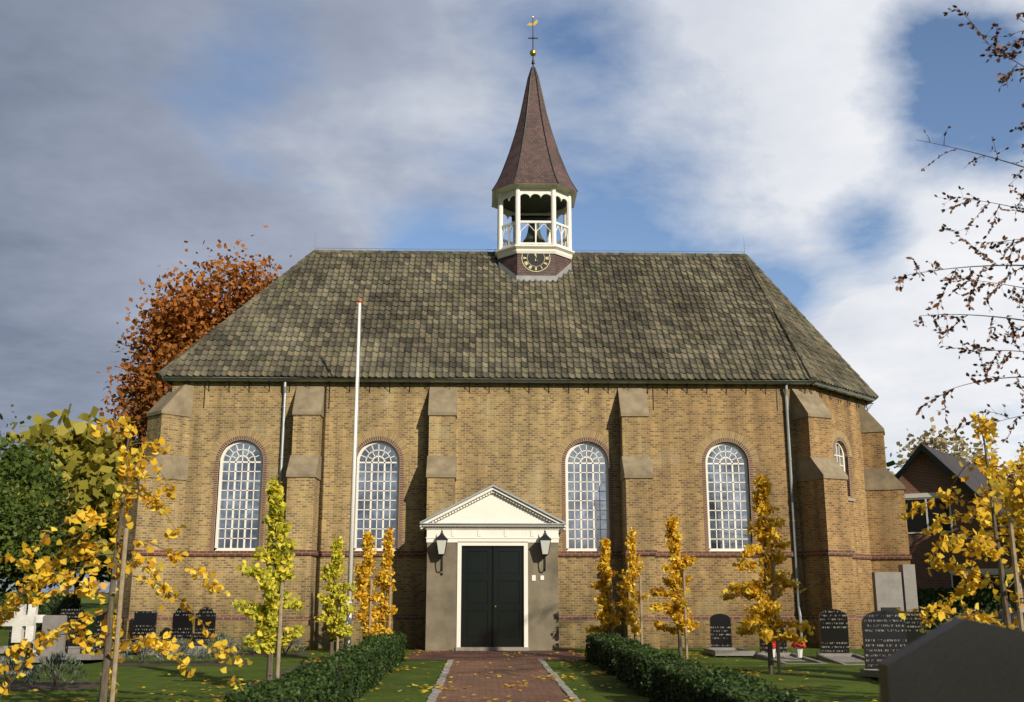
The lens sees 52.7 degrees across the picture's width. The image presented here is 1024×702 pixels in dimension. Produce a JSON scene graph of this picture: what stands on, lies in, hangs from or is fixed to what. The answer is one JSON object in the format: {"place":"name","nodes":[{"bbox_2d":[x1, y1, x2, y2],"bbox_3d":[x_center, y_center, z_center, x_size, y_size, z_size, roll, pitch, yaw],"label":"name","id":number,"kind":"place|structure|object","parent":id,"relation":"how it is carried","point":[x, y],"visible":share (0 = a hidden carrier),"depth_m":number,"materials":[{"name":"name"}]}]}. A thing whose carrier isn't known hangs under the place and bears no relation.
{"place":"outdoors","nodes":[
{"label":"outdoors","id":0,"kind":"place"},
{"bbox_2d":[0,593,931,701],"bbox_3d":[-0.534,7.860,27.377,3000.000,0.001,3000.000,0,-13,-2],"label":"ground","id":1,"kind":"structure","parent":0,"point":[841,682],"depth_m":17.72,"materials":[{"name":"green plant"}]},
{"bbox_2d":[0,592,80,629],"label":"hedge","id":2,"kind":"object","parent":1,"relation":"on","point":[56,604],"visible":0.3,"depth_m":40.78,"materials":[{"name":"green plant"}]},
{"bbox_2d":[0,465,85,594],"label":"yellow green tree","id":3,"kind":"object","parent":1,"relation":"on","point":[15,525],"visible":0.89,"depth_m":43.72,"materials":[{"name":"green plant"}]},
{"bbox_2d":[0,404,89,532],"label":"green tree","id":4,"kind":"object","parent":1,"relation":"on","point":[11,460],"visible":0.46,"depth_m":50.06,"materials":[{"name":"green plant"}]},
{"bbox_2d":[0,479,98,593],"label":"green tree","id":5,"kind":"object","parent":1,"relation":"on","point":[72,565],"visible":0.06,"depth_m":47.25,"materials":[{"name":"green plant"}]},
{"bbox_2d":[24,650,88,686],"bbox_3d":[-7.126,4.966,16.166,0.959,0.560,0.872,7,-15,-27],"label":"lavender","id":6,"kind":"object","parent":1,"relation":"on","point":[55,660],"visible":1,"depth_m":16.10,"materials":[{"name":"green plant"}]},
{"bbox_2d":[4,404,144,593],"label":"tree","id":7,"kind":"object","parent":1,"relation":"on","point":[85,448],"visible":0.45,"depth_m":87.04,"materials":[{"name":"yellow plant"}]},
{"bbox_2d":[53,532,118,592],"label":"tree","id":8,"kind":"object","parent":1,"relation":"on","point":[100,577],"visible":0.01,"depth_m":111.94,"materials":[{"name":"green plant"}]},
{"bbox_2d":[0,416,252,701],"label":"ginkgo tree","id":9,"kind":"object","parent":1,"relation":"on","point":[112,631],"visible":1,"depth_m":13.10,"materials":[{"name":"yellow plant"}]},
{"bbox_2d":[97,225,291,465],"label":"tree","id":10,"kind":"object","parent":1,"relation":"on","point":[179,325],"visible":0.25,"depth_m":42.07,"materials":[{"name":"orange plant"}]},
{"bbox_2d":[232,474,304,681],"bbox_3d":[-3.681,3.555,16.073,0.808,3.262,1.264,-6,-14,23],"label":"ginkgo tree","id":11,"kind":"object","parent":1,"relation":"on","point":[267,615],"visible":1,"depth_m":15.92,"materials":[{"name":"yellow plant"}]},
{"bbox_2d":[219,656,359,701],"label":"box hedge","id":12,"kind":"object","parent":1,"relation":"on","point":[324,680],"visible":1,"depth_m":11.07,"materials":[{"name":"green plant"}]},
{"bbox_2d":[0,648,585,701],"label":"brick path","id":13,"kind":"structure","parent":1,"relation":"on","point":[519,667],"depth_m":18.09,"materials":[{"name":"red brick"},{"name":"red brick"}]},
{"bbox_2d":[0,655,41,685],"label":"lavender","id":14,"kind":"object","parent":13,"relation":"on","point":[10,661],"visible":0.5,"depth_m":16.30,"materials":[{"name":"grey plant"}]},
{"bbox_2d":[120,637,164,662],"bbox_3d":[-7.682,6.213,21.482,0.897,0.541,0.929,0,-13,-2],"label":"lavender","id":15,"kind":"object","parent":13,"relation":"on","point":[143,656],"visible":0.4,"depth_m":21.43,"materials":[{"name":"grey plant"}]},
{"bbox_2d":[156,637,202,663],"bbox_3d":[-6.873,6.168,21.330,0.890,0.560,0.889,-3,-14,14],"label":"lavender","id":16,"kind":"object","parent":13,"relation":"on","point":[186,644],"visible":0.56,"depth_m":21.25,"materials":[{"name":"grey plant"}]},
{"bbox_2d":[195,636,241,662],"bbox_3d":[-6.070,6.197,21.433,0.869,0.549,0.904,-3,-14,14],"label":"lavender","id":17,"kind":"object","parent":13,"relation":"on","point":[218,639],"visible":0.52,"depth_m":21.42,"materials":[{"name":"grey plant"}]},
{"bbox_2d":[203,632,239,653],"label":"lavender","id":18,"kind":"object","parent":13,"relation":"on","point":[221,635],"visible":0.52,"depth_m":24.34,"materials":[{"name":"grey plant"}]},
{"bbox_2d":[235,633,261,654],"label":"lavender","id":19,"kind":"object","parent":13,"relation":"on","point":[250,650],"visible":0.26,"depth_m":24.10,"materials":[{"name":"grey plant"}]},
{"bbox_2d":[281,632,304,654],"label":"shrub","id":20,"kind":"object","parent":13,"relation":"on","point":[295,644],"visible":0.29,"depth_m":24.32,"materials":[{"name":"grey plant"}]},
{"bbox_2d":[314,536,356,655],"bbox_3d":[-3.825,5.332,22.345,0.928,2.643,1.022,3,-14,-14],"label":"ginkgo tree","id":21,"kind":"object","parent":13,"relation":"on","point":[333,602],"visible":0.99,"depth_m":22.23,"materials":[{"name":"yellow plant"}]},
{"bbox_2d":[344,299,361,646],"bbox_3d":[-4.089,3.043,26.744,0.162,9.095,0.154,10,-16,-36],"label":"flagpole","id":22,"kind":"object","parent":1,"relation":"on","point":[347,640],"visible":0.83,"depth_m":26.65,"materials":[{"name":"white metal"}]},
{"bbox_2d":[322,643,384,697],"bbox_3d":[-2.452,4.920,16.142,0.828,0.676,3.643,0,-13,-2],"label":"box hedge","id":23,"kind":"object","parent":1,"relation":"on","point":[368,662],"visible":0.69,"depth_m":15.54,"materials":[{"name":"green plant"}]},
{"bbox_2d":[352,530,381,640],"bbox_3d":[-3.452,5.759,24.772,0.769,2.911,0.942,0,-13,-2],"label":"ginkgo tree","id":24,"kind":"object","parent":1,"relation":"on","point":[367,614],"visible":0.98,"depth_m":24.71,"materials":[{"name":"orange plant"}]},
{"bbox_2d":[359,631,408,674],"bbox_3d":[-2.556,5.921,20.461,0.866,0.686,4.362,0,-13,-2],"label":"box hedge","id":25,"kind":"object","parent":1,"relation":"on","point":[393,645],"visible":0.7,"depth_m":19.53,"materials":[{"name":"green plant"}]},
{"bbox_2d":[373,527,397,634],"bbox_3d":[-3.056,5.799,25.165,0.973,3.012,0.661,-9,-16,35],"label":"ginkgo tree","id":26,"kind":"object","parent":1,"relation":"on","point":[387,588],"visible":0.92,"depth_m":25.10,"materials":[{"name":"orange plant"}]},
{"bbox_2d":[6,649,876,701],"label":"fallen leaves","id":27,"kind":"object","parent":1,"relation":"on","point":[441,688],"visible":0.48,"depth_m":16.94,"materials":[{"name":"yellow plant"}]},
{"bbox_2d":[420,485,565,650],"bbox_3d":[-0.512,5.653,27.049,3.740,4.150,1.640,0,-13,-2],"label":"porch","id":28,"kind":"object","parent":1,"relation":"on","point":[484,592],"visible":1,"depth_m":26.41,"materials":[{"name":"paint"}]},
{"bbox_2d":[435,531,550,580],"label":"wall lanterns","id":29,"kind":"object","parent":28,"relation":"attached to","point":[441,539],"visible":1,"depth_m":26.24,"materials":[{"name":"black metal"}]},
{"bbox_2d":[0,564,1023,701],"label":"graves","id":30,"kind":"object","parent":1,"relation":"on","point":[955,659],"visible":0.69,"depth_m":18.38,"materials":[{"name":"stone"}]},
{"bbox_2d":[764,641,805,657],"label":"flower pots","id":31,"kind":"object","parent":30,"relation":"on","point":[798,652],"visible":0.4,"depth_m":22.37,"materials":[{"name":"white ceramic"}]},
{"bbox_2d":[172,381,873,615],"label":"church walls","id":32,"kind":"structure","parent":1,"relation":"on","point":[514,438],"depth_m":28.55,"materials":[{"name":"brown brick"}]},
{"bbox_2d":[115,385,911,649],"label":"buttresses","id":33,"kind":"structure","parent":32,"relation":"attached to","point":[827,553],"depth_m":27.73,"materials":[{"name":"brown brick"}]},
{"bbox_2d":[155,250,878,400],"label":"roof","id":34,"kind":"structure","parent":32,"relation":"on","point":[594,316],"depth_m":31.04,"materials":[{"name":"grey tile"}]},
{"bbox_2d":[491,67,577,281],"bbox_3d":[0.739,-5.480,35.140,2.874,9.103,2.874,0,-13,-2],"label":"steeple","id":35,"kind":"object","parent":34,"relation":"on","point":[534,178],"visible":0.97,"depth_m":34.26,"materials":[{"name":"brown tile"}]},
{"bbox_2d":[512,215,550,242],"bbox_3d":[0.739,-3.968,34.788,1.419,1.200,0.759,-6,-14,23],"label":"church bell","id":36,"kind":"object","parent":35,"relation":"in","point":[530,236],"visible":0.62,"depth_m":34.82,"materials":[{"name":"brown metal"}]},
{"bbox_2d":[527,16,537,66],"bbox_3d":[0.719,-10.847,36.388,0.400,2.124,0.260,0,-13,-2],"label":"weather vane","id":37,"kind":"object","parent":35,"relation":"on","point":[532,52],"visible":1,"depth_m":36.33,"materials":[{"name":"gold metal"}]},
{"bbox_2d":[521,244,549,271],"bbox_3d":[0.772,-2.996,33.363,0.940,0.940,0.042,0,-13,-2],"label":"clock","id":38,"kind":"object","parent":35,"relation":"attached to","point":[535,262],"visible":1,"depth_m":33.33,"materials":[{"name":"black metal"}]},
{"bbox_2d":[163,377,874,639],"bbox_3d":[0.732,4.991,31.227,20.945,7.132,6.603,0,-13,-2],"label":"gutter and downspouts","id":39,"kind":"object","parent":32,"relation":"attached to","point":[870,400],"visible":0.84,"depth_m":28.79,"materials":[{"name":"metal"}]},
{"bbox_2d":[181,551,871,647],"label":"brick trim bands","id":40,"kind":"object","parent":32,"relation":"attached to","point":[573,633],"visible":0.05,"depth_m":27.52,"materials":[{"name":"brown brick"}]},
{"bbox_2d":[208,429,854,551],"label":"arched windows","id":41,"kind":"structure","parent":32,"relation":"in","point":[587,490],"depth_m":28.44,"materials":[{"name":"white glass"}]},
{"bbox_2d":[585,537,620,633],"bbox_3d":[2.216,5.935,25.199,0.900,2.763,0.783,0,-13,-2],"label":"ginkgo tree","id":42,"kind":"object","parent":1,"relation":"on","point":[607,618],"visible":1,"depth_m":25.17,"materials":[{"name":"yellow plant"}]},
{"bbox_2d":[583,630,643,675],"bbox_3d":[1.988,5.924,20.473,0.846,0.685,4.600,0,-13,-2],"label":"box hedge","id":43,"kind":"object","parent":1,"relation":"on","point":[601,645],"visible":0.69,"depth_m":19.77,"materials":[{"name":"green plant"}]},
{"bbox_2d":[615,527,649,643],"bbox_3d":[2.807,5.771,24.996,0.722,2.990,0.854,10,-16,-36],"label":"ginkgo tree","id":44,"kind":"object","parent":1,"relation":"on","point":[628,584],"visible":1,"depth_m":24.90,"materials":[{"name":"leaves"},{"name":"bark"},{"name":"wood"}]},
{"bbox_2d":[611,641,687,696],"bbox_3d":[2.111,4.942,16.211,0.873,0.669,3.442,0,-13,-2],"label":"box hedge","id":45,"kind":"object","parent":1,"relation":"on","point":[633,662],"visible":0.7,"depth_m":15.41,"materials":[{"name":"green plant"}]},
{"bbox_2d":[648,511,699,658],"bbox_3d":[3.600,5.222,23.173,1.017,3.233,1.248,-11,-17,38],"label":"ginkgo tree","id":46,"kind":"object","parent":1,"relation":"on","point":[676,581],"visible":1,"depth_m":23.12,"materials":[{"name":"yellow plant"}]},
{"bbox_2d":[644,656,807,701],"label":"box hedge","id":47,"kind":"object","parent":1,"relation":"on","point":[679,680],"visible":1,"depth_m":11.25,"materials":[{"name":"green plant"}]},
{"bbox_2d":[719,474,814,674],"bbox_3d":[4.641,4.057,18.978,1.585,3.601,1.413,0,-13,-2],"label":"ginkgo tree","id":48,"kind":"object","parent":1,"relation":"on","point":[756,590],"visible":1,"depth_m":18.94,"materials":[{"name":"yellow plant"}]},
{"bbox_2d":[886,460,898,474],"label":"tree","id":49,"kind":"object","parent":1,"relation":"on","point":[890,463],"depth_m":113.80,"materials":[{"name":"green plant"}]},
{"bbox_2d":[885,417,1014,484],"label":"pale tree","id":50,"kind":"object","parent":1,"relation":"on","point":[942,444],"visible":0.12,"depth_m":61.33,"materials":[{"name":"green plant"}]},
{"bbox_2d":[890,411,1023,632],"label":"ginkgo tree","id":51,"kind":"object","parent":1,"relation":"on","point":[980,543],"visible":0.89,"depth_m":13.19,"materials":[{"name":"yellow plant"}]},
{"bbox_2d":[895,443,1023,611],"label":"neighbour house","id":52,"kind":"structure","parent":1,"relation":"on","point":[925,473],"depth_m":43.00,"materials":[{"name":"brick"}]},
{"bbox_2d":[917,586,1010,629],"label":"hedge","id":53,"kind":"object","parent":1,"relation":"on","point":[985,599],"visible":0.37,"depth_m":40.80,"materials":[{"name":"green plant"}]},
{"bbox_2d":[960,447,1023,560],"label":"gold tree","id":54,"kind":"object","parent":1,"relation":"on","point":[1016,504],"visible":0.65,"depth_m":37.21,"materials":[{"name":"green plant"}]},
{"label":"beech trunk","id":55,"kind":"object","parent":1,"relation":"on","visible":0},
{"bbox_2d":[893,5,1023,492],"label":"tree","id":56,"kind":"object","parent":55,"relation":"attached to","point":[1004,79],"visible":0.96,"depth_m":13.15,"materials":[{"name":"brown plant"}]},
{"bbox_2d":[0,0,1023,592],"label":"sky","id":57,"kind":"structure","parent":0,"point":[788,133],"materials":[{"name":"blue"}]},
{"bbox_2d":[315,237,744,253],"bbox_3d":[0.639,-3.604,34.701,14.420,0.650,0.020,0,-13,-2],"label":"lightning conductor","id":58,"kind":"object","parent":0,"point":[497,249],"visible":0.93,"depth_m":34.61,"materials":[{"name":"metal"}]}
]}

